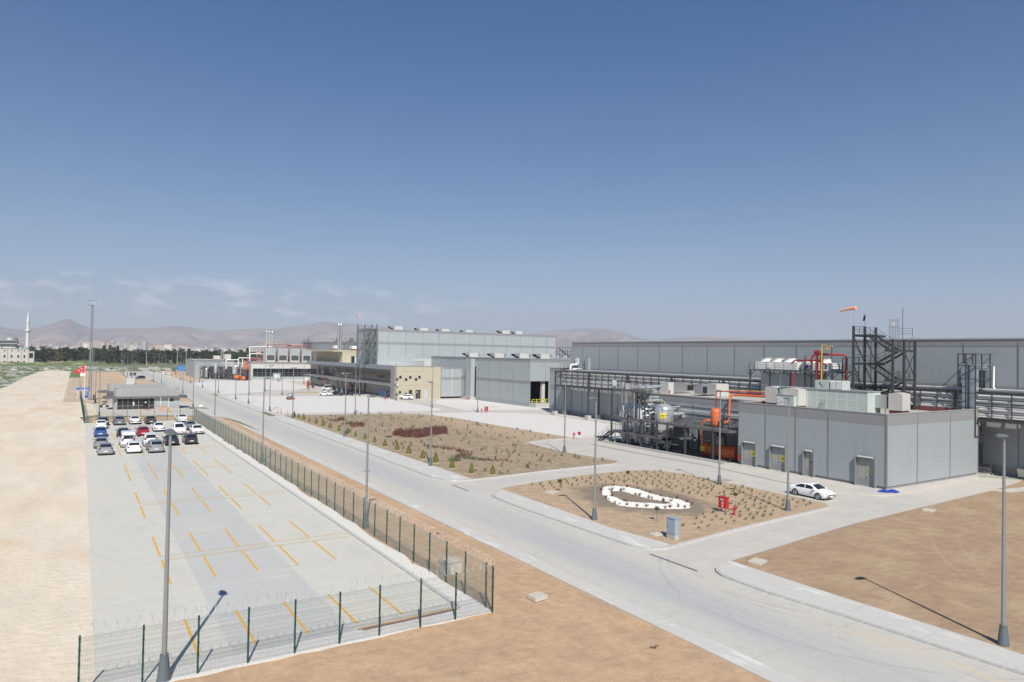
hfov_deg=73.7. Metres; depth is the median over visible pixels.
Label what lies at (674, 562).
drain grate
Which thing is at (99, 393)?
street lamp
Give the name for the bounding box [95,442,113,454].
parked car
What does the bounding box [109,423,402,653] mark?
bay marking
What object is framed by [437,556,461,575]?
concrete chamber
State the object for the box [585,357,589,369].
wall duct
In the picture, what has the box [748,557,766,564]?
concrete slab
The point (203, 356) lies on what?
tree
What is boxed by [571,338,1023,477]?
hall
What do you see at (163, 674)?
street lamp
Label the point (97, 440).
parked car
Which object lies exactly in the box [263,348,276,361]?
cooling unit
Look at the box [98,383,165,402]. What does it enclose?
canopy
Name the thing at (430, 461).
street lamp
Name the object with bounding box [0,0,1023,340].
sky
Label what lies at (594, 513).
street lamp
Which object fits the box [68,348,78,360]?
tree
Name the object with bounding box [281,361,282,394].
street lamp
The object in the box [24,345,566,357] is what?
houses
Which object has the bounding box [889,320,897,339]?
ladder cage
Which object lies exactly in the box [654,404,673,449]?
pressure vessel
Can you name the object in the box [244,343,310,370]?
red pipework
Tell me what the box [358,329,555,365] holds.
hall
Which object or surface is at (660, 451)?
bund wall
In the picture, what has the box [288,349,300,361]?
cooling unit
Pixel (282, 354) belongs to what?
cooling unit
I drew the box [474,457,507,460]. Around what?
barberry hedge
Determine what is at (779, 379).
insulated room
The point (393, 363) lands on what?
roof pipe run
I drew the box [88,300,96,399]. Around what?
lattice mast
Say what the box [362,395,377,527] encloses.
street lamp
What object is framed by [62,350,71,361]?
tree
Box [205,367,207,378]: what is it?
pressure vessel
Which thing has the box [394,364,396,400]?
street lamp
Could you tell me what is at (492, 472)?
young cypress
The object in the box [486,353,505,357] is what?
roof vent
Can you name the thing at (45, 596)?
dirt track
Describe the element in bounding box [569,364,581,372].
elbow pipes
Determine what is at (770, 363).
cooling unit
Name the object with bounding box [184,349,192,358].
tree
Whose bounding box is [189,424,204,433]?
parked car
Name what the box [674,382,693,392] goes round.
roof duct
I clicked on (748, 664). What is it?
roadside strip
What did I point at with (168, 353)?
tree
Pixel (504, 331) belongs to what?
roof vent
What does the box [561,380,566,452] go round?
street lamp
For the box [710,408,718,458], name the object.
pressure vessel
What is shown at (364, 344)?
stair tower
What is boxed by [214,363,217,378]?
pressure vessel
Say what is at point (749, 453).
door
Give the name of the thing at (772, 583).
pavement
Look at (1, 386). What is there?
rubble ground
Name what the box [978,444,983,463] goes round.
door
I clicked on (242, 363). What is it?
white pipework
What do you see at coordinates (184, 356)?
tree
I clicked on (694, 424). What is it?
process platform
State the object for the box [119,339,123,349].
apartment block
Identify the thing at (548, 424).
gravel yard
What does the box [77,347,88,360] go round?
tree
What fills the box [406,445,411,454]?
young cypress
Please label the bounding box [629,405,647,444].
pressure vessel
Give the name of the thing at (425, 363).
roof unit
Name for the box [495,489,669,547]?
pavement
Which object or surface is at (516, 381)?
loading hall
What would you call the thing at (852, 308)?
windsock
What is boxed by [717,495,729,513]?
hydrant cabinet
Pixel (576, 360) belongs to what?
access platform
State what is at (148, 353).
tree
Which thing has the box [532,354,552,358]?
roof vent
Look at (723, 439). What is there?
hanging vessel
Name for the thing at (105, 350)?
tree
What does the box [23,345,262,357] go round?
houses
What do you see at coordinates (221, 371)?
process pipework
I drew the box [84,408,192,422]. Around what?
fence
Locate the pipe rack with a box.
[552,369,1023,424]
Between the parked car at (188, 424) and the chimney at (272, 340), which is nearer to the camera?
the parked car at (188, 424)
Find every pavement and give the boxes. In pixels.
[155,372,269,411]
[190,378,1023,573]
[273,415,470,479]
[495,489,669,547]
[544,412,621,424]
[593,442,979,495]
[617,441,738,462]
[718,561,1023,671]
[976,471,997,474]
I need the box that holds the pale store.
[440,367,461,397]
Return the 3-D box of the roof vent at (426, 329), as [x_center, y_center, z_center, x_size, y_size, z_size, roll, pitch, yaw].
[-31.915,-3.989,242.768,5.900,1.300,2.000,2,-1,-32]
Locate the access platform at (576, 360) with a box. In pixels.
[560,358,578,377]
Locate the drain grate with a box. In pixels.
[650,554,697,570]
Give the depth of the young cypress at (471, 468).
78.88 m
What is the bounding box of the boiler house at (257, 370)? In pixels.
[242,361,310,380]
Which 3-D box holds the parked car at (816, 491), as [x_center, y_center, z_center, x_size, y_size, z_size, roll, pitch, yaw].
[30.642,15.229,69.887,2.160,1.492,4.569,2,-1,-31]
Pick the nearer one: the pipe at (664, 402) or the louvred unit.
the louvred unit
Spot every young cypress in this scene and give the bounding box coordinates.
[394,441,399,450]
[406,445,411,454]
[432,452,438,463]
[449,458,455,468]
[468,463,474,473]
[489,464,495,474]
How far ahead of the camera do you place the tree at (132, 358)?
592.52 m
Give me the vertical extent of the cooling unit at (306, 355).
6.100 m
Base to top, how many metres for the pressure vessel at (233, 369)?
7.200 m
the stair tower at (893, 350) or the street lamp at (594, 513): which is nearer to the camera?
the street lamp at (594, 513)
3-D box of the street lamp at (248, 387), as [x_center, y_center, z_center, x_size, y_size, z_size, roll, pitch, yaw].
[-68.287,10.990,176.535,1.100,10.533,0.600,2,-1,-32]
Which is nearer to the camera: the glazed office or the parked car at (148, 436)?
the parked car at (148, 436)
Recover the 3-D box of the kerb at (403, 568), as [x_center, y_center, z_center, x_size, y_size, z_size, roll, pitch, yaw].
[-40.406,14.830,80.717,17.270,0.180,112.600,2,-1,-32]
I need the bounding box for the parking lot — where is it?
[85,421,457,681]
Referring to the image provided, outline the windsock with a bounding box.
[840,306,856,325]
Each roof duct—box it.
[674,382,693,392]
[694,383,728,395]
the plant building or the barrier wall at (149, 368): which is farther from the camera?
the barrier wall at (149, 368)
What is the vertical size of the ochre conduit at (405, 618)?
0.060 m
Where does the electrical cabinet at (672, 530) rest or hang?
on the garden bed at (575, 498)
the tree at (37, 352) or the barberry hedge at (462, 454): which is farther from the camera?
the tree at (37, 352)
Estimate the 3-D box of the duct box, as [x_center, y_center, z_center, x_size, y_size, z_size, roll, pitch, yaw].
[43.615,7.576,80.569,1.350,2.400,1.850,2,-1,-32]
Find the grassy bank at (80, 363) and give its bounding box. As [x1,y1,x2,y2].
[0,360,123,365]
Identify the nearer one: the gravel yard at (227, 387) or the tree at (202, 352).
the gravel yard at (227, 387)
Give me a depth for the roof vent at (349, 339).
288.86 m
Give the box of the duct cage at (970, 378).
[957,353,995,436]
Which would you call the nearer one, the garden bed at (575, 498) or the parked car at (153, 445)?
the garden bed at (575, 498)
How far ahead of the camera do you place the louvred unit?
86.57 m
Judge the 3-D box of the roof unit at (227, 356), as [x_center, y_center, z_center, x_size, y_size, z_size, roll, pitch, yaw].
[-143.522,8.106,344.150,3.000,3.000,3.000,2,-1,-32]
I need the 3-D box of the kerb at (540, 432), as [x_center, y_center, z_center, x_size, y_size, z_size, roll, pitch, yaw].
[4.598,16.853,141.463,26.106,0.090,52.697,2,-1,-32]
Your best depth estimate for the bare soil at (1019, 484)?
78.34 m
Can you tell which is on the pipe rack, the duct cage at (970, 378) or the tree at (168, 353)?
the duct cage at (970, 378)
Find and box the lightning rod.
[899,308,912,338]
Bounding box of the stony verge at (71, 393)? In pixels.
[63,378,81,401]
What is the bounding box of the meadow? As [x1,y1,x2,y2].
[97,362,241,366]
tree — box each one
[34,350,40,361]
[37,349,49,361]
[46,347,56,360]
[52,349,65,361]
[62,346,70,360]
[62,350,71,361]
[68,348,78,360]
[74,347,85,360]
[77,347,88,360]
[91,349,103,361]
[99,346,107,361]
[102,352,111,363]
[107,349,117,362]
[111,350,121,363]
[119,349,130,363]
[126,351,136,363]
[136,349,149,363]
[141,350,149,363]
[147,351,157,363]
[151,350,161,362]
[160,353,164,362]
[163,349,173,363]
[171,350,178,363]
[176,350,187,363]
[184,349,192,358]
[192,351,200,358]
[197,350,204,358]
[201,353,208,358]
[231,352,239,361]
[237,349,245,362]
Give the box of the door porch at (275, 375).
[273,373,280,380]
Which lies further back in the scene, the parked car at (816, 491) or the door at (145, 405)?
the door at (145, 405)
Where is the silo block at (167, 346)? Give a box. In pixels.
[164,344,171,350]
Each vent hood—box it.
[765,386,778,404]
[783,388,805,406]
[888,392,909,412]
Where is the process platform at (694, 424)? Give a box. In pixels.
[598,380,737,459]
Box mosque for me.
[0,336,34,362]
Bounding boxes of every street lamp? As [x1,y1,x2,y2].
[94,361,99,402]
[97,365,102,417]
[156,429,175,681]
[192,377,193,407]
[213,369,218,425]
[246,363,249,403]
[260,378,270,461]
[267,365,273,410]
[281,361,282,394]
[291,367,293,417]
[342,373,350,436]
[354,367,355,414]
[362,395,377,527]
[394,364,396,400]
[427,381,433,465]
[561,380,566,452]
[589,397,597,520]
[715,390,721,484]
[783,397,790,510]
[995,434,1009,646]
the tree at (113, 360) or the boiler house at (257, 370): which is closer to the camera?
the boiler house at (257, 370)
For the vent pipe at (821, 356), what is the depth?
96.58 m
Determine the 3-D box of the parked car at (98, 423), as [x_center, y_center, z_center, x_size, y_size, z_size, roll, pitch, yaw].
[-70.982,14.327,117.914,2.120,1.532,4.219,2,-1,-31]
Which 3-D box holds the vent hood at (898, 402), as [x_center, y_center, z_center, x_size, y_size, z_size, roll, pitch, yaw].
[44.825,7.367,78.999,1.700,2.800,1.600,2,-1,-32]
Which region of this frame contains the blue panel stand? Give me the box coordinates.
[379,389,387,396]
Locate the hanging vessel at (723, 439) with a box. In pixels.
[715,434,726,445]
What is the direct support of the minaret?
on the meadow
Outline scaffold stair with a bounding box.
[559,347,571,357]
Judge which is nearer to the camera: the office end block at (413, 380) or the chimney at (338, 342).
the office end block at (413, 380)
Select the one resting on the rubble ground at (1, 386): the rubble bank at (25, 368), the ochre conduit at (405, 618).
the rubble bank at (25, 368)
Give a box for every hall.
[303,341,356,360]
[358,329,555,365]
[431,356,571,406]
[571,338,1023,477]
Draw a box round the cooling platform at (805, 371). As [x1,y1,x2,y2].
[746,356,859,394]
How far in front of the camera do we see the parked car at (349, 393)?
218.24 m
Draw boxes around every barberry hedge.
[327,416,346,420]
[341,421,365,427]
[392,424,447,437]
[424,444,472,458]
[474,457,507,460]
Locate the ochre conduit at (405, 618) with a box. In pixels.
[358,608,452,628]
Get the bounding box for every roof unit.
[126,378,133,383]
[224,354,230,359]
[420,361,430,365]
[660,382,673,393]
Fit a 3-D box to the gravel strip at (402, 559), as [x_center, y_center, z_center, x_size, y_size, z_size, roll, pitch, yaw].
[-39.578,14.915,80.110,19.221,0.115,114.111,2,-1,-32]
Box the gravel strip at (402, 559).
[109,422,490,681]
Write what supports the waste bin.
on the bare soil at (1019, 484)
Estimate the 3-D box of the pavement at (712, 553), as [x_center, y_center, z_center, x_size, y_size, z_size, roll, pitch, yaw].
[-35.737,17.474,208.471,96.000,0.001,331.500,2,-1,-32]
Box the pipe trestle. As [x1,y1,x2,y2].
[248,337,311,361]
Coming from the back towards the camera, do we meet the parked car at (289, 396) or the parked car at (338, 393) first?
the parked car at (338, 393)
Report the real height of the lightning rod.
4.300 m
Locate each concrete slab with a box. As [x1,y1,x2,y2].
[527,591,547,601]
[544,490,558,493]
[649,532,664,535]
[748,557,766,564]
[921,508,935,512]
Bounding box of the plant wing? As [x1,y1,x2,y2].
[643,391,764,448]
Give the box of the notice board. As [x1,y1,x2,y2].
[76,388,87,398]
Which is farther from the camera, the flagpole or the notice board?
the notice board
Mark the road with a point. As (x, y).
(803, 643)
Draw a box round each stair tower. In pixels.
[356,324,377,365]
[852,326,916,409]
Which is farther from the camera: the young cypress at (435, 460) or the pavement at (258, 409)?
the pavement at (258, 409)
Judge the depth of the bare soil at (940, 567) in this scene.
46.71 m
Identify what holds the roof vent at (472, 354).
on the loading hall
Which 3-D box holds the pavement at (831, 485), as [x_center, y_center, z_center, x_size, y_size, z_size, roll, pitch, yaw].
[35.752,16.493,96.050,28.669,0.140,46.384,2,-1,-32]
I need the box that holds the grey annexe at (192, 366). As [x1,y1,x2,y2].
[185,359,233,377]
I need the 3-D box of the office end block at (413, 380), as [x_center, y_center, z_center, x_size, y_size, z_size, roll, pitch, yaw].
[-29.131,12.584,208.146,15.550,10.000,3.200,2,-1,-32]
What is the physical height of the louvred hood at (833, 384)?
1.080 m
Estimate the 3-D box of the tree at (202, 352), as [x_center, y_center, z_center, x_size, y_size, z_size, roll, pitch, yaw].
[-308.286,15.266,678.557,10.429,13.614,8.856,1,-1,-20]
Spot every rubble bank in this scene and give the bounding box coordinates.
[0,366,241,370]
[0,371,33,384]
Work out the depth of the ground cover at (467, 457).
89.96 m
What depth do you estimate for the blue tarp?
72.27 m
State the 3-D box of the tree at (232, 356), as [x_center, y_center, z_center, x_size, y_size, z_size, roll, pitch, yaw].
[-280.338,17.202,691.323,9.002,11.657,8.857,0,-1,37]
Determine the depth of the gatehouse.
155.61 m
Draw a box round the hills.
[0,319,922,357]
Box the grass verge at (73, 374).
[69,371,79,377]
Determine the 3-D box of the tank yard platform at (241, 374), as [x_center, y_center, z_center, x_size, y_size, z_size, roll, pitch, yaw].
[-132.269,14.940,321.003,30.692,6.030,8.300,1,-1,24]
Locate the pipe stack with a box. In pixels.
[978,463,991,472]
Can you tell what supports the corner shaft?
on the pavement at (712, 553)
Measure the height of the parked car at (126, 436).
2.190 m
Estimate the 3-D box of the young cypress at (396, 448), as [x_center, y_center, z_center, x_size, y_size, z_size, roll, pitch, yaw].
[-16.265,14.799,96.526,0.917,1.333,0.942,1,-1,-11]
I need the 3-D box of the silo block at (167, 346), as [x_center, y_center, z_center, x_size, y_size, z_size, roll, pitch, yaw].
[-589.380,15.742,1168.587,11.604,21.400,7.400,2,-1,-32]
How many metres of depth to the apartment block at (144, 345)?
2675.68 m
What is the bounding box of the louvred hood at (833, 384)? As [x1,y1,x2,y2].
[815,380,849,389]
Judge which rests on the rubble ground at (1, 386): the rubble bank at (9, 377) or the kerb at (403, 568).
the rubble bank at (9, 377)
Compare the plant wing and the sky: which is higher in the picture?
the sky
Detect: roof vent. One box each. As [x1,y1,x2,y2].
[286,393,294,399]
[345,337,353,340]
[388,326,404,329]
[414,328,430,330]
[436,329,451,331]
[460,330,475,331]
[462,353,480,356]
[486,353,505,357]
[496,330,510,333]
[511,331,524,333]
[511,353,531,357]
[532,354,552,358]
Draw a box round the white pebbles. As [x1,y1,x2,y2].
[602,486,690,508]
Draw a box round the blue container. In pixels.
[177,366,182,370]
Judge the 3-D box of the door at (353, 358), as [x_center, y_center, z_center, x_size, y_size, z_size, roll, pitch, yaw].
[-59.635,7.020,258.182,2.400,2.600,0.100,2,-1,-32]
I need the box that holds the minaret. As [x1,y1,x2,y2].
[25,311,30,348]
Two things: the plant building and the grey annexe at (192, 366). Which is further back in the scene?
the grey annexe at (192, 366)
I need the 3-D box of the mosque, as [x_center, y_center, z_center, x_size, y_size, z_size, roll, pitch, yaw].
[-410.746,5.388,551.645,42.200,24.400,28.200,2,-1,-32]
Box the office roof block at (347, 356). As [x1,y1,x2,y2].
[305,350,355,362]
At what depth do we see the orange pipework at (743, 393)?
95.59 m
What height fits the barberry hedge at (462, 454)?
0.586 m
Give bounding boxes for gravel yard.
[192,381,309,393]
[227,395,440,412]
[429,413,620,436]
[434,400,548,409]
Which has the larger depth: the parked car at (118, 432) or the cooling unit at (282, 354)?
the cooling unit at (282, 354)
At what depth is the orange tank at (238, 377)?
309.13 m
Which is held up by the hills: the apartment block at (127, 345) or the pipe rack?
the apartment block at (127, 345)
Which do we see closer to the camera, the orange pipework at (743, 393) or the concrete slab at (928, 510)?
the concrete slab at (928, 510)
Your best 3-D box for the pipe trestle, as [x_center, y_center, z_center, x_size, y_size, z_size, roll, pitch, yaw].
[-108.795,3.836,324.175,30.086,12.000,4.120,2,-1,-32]
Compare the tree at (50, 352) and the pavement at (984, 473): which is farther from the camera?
the tree at (50, 352)
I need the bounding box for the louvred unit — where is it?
[776,394,796,405]
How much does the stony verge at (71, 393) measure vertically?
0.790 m
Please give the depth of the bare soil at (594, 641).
33.27 m
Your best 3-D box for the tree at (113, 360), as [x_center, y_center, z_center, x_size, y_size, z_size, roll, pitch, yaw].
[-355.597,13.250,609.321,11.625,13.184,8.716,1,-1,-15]
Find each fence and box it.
[77,559,494,681]
[80,390,84,419]
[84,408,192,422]
[193,407,494,607]
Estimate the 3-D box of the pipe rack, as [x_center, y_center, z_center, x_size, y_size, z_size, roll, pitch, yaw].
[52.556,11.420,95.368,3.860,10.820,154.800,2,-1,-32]
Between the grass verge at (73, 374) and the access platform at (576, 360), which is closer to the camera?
the access platform at (576, 360)
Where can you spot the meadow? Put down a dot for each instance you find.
(155, 364)
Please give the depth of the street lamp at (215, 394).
116.32 m
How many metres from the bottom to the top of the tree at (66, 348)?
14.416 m
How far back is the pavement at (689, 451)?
102.63 m
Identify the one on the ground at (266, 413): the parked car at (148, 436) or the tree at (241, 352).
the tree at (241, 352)
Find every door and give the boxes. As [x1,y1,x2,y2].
[143,399,147,408]
[351,356,355,362]
[415,390,420,398]
[424,390,427,397]
[740,441,757,466]
[767,445,786,472]
[800,450,815,477]
[854,455,876,488]
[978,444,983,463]
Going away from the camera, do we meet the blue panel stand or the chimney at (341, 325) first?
the blue panel stand
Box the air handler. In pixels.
[778,386,881,412]
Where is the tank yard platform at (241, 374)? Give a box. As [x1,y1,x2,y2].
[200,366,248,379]
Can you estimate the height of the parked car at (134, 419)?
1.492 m
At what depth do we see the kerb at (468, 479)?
84.70 m
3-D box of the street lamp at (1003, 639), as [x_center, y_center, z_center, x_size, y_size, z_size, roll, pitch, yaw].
[24.065,9.832,33.568,1.100,10.533,0.600,2,-1,-32]
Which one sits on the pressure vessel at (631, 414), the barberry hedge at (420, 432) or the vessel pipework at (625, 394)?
the vessel pipework at (625, 394)
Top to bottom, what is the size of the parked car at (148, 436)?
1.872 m
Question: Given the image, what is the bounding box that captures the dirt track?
[0,371,97,681]
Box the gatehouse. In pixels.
[103,388,186,409]
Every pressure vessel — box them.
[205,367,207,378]
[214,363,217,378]
[232,364,239,379]
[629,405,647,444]
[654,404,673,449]
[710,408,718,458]
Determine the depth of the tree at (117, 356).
576.08 m
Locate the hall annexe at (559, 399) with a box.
[549,367,570,414]
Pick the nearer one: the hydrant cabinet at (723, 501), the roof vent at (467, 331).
the hydrant cabinet at (723, 501)
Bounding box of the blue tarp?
[878,489,890,492]
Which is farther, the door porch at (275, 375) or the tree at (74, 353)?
the tree at (74, 353)
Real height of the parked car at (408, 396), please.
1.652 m
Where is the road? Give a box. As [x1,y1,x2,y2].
[93,371,1023,681]
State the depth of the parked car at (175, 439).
98.32 m
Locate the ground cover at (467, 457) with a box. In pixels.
[386,436,479,461]
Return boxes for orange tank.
[234,375,245,379]
[700,441,737,460]
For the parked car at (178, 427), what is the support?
on the parking lot
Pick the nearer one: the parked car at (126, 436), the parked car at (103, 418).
the parked car at (126, 436)
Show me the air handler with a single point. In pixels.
(856, 400)
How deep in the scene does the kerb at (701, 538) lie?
56.26 m
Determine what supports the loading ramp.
on the pavement at (712, 553)
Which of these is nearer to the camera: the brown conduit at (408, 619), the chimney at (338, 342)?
the brown conduit at (408, 619)
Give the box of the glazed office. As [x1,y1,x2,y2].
[304,360,394,397]
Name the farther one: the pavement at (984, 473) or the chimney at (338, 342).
the chimney at (338, 342)
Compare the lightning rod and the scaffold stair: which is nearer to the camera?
the lightning rod
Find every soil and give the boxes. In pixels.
[80,371,191,403]
[85,416,767,681]
[155,371,240,382]
[732,491,1023,654]
[999,480,1023,488]
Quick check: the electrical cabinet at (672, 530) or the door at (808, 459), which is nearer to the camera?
the electrical cabinet at (672, 530)
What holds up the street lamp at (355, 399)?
on the pavement at (712, 553)
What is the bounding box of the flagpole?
[75,366,84,399]
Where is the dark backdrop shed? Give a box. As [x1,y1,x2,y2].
[201,366,232,377]
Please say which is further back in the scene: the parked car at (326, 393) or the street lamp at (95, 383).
the parked car at (326, 393)
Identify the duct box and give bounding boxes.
[875,395,889,413]
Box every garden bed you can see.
[284,413,616,479]
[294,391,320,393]
[495,470,827,547]
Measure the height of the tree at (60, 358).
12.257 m
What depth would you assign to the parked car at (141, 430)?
107.76 m
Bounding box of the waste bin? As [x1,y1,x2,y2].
[1017,468,1023,477]
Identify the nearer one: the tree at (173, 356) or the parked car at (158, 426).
the parked car at (158, 426)
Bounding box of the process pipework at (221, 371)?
[201,362,247,378]
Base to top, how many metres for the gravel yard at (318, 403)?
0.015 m
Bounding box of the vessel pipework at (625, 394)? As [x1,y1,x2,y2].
[614,382,737,448]
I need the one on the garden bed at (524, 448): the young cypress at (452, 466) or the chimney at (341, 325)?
the young cypress at (452, 466)
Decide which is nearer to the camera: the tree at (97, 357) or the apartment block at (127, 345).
the tree at (97, 357)
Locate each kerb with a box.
[82,420,458,606]
[227,396,441,412]
[272,416,618,481]
[427,414,620,437]
[433,400,539,409]
[492,470,829,549]
[591,444,714,466]
[715,490,1023,675]
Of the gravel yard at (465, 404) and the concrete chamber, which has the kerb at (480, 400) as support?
the gravel yard at (465, 404)
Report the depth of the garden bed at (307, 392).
225.33 m
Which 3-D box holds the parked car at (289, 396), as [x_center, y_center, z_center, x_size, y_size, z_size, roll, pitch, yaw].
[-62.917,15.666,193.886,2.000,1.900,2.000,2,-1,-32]
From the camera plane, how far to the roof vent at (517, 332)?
256.29 m
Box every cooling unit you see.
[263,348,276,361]
[275,349,288,361]
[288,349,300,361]
[300,349,312,361]
[755,358,841,370]
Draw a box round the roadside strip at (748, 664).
[236,422,801,681]
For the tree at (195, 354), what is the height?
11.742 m
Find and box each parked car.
[92,426,107,436]
[92,437,108,447]
[94,420,107,427]
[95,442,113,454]
[96,417,108,424]
[112,415,124,424]
[115,427,130,437]
[118,430,135,447]
[124,441,141,453]
[128,416,140,423]
[135,426,149,435]
[141,432,157,446]
[143,416,156,423]
[145,439,163,452]
[151,422,164,431]
[162,434,178,445]
[171,422,186,433]
[175,414,187,421]
[181,433,197,444]
[184,421,195,429]
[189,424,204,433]
[318,391,332,395]
[331,391,343,395]
[343,391,354,394]
[399,394,413,399]
[789,481,835,499]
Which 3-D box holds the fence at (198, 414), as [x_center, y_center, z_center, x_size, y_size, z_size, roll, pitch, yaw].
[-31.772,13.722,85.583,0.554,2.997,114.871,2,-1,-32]
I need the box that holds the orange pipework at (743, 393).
[701,391,764,443]
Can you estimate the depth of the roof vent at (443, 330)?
248.71 m
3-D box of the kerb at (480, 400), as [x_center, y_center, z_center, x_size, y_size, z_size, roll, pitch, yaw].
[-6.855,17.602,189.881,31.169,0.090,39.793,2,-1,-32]
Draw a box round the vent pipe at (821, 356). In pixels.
[821,345,832,379]
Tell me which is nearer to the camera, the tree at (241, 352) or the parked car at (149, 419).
the parked car at (149, 419)
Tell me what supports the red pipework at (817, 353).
on the cooling platform at (805, 371)
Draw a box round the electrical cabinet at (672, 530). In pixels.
[666,516,679,539]
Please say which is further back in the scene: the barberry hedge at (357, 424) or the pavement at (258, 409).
the pavement at (258, 409)
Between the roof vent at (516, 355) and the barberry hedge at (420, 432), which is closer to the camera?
the barberry hedge at (420, 432)
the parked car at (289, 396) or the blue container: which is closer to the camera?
the parked car at (289, 396)
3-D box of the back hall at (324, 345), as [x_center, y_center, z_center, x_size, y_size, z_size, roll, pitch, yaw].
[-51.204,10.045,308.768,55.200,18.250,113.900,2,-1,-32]
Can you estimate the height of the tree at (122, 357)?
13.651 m
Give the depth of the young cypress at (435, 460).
86.03 m
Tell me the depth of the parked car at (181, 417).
129.38 m
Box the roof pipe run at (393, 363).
[388,362,412,365]
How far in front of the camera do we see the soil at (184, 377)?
353.32 m
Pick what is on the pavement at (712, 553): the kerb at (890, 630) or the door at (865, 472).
the kerb at (890, 630)
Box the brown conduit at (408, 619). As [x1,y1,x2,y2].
[363,609,454,629]
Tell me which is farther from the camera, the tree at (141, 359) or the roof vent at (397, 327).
the tree at (141, 359)
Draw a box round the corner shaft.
[464,359,475,399]
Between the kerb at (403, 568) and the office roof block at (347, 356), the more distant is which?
the office roof block at (347, 356)
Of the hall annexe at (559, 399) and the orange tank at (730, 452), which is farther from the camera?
the hall annexe at (559, 399)
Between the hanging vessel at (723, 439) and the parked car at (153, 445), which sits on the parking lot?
the parked car at (153, 445)
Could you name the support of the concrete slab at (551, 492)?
on the garden bed at (575, 498)
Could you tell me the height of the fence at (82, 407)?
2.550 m
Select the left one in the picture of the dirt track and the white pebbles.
the dirt track
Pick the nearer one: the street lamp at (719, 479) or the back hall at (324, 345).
the street lamp at (719, 479)
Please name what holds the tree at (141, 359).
on the meadow
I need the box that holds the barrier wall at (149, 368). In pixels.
[139,368,169,369]
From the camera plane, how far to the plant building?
79.84 m
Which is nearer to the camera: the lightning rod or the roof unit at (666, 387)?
the lightning rod
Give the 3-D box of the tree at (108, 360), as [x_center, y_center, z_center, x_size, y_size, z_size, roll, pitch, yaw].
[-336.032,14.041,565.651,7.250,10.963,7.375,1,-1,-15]
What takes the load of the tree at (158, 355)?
on the meadow
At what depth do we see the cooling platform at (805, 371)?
100.25 m
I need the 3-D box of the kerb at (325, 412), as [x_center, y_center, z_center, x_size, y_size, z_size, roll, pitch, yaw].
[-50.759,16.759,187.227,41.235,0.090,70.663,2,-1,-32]
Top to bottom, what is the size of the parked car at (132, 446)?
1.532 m
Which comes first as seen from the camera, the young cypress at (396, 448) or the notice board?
the young cypress at (396, 448)
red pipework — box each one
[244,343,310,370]
[790,350,847,385]
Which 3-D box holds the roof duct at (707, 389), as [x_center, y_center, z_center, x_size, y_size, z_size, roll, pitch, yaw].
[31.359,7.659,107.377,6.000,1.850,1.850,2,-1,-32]
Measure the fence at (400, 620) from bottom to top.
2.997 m
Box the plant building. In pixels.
[738,401,978,489]
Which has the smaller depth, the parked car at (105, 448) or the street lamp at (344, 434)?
the parked car at (105, 448)
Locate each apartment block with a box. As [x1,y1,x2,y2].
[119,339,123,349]
[125,341,129,348]
[142,341,146,349]
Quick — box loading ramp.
[530,403,548,407]
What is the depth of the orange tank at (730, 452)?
94.08 m
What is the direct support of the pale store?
on the pavement at (712, 553)
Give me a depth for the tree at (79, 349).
640.31 m
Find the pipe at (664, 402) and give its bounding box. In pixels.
[619,389,764,407]
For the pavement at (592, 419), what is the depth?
151.30 m
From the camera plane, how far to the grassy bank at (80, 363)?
498.29 m
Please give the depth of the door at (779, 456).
84.95 m
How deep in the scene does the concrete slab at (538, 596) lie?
39.03 m
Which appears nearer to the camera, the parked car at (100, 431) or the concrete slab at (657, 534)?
the concrete slab at (657, 534)
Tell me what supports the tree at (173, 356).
on the meadow
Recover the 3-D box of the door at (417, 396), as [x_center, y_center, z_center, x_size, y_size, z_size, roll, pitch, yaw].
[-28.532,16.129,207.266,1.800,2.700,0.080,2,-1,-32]
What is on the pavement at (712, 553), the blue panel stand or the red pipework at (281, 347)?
the blue panel stand
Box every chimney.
[271,331,272,348]
[337,323,339,349]
[340,323,342,349]
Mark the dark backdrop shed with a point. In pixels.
(212, 370)
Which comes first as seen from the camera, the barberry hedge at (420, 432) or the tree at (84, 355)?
the barberry hedge at (420, 432)
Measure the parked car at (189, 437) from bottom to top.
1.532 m
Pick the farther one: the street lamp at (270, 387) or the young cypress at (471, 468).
the street lamp at (270, 387)
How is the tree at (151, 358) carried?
on the meadow
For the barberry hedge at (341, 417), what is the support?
on the garden bed at (524, 448)
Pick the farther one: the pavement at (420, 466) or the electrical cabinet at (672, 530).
the pavement at (420, 466)
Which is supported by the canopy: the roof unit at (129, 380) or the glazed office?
the roof unit at (129, 380)
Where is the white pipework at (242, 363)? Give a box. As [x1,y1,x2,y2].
[226,346,271,368]
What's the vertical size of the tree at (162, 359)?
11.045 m
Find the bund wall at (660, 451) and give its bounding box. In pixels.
[602,439,725,464]
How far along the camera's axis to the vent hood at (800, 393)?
86.23 m
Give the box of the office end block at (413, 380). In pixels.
[390,366,440,398]
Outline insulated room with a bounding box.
[761,372,826,393]
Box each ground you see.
[0,366,241,387]
[2,352,413,563]
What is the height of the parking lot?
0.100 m
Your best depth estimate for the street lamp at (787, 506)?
62.61 m
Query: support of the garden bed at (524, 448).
on the kerb at (468, 479)
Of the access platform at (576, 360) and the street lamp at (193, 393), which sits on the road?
the street lamp at (193, 393)

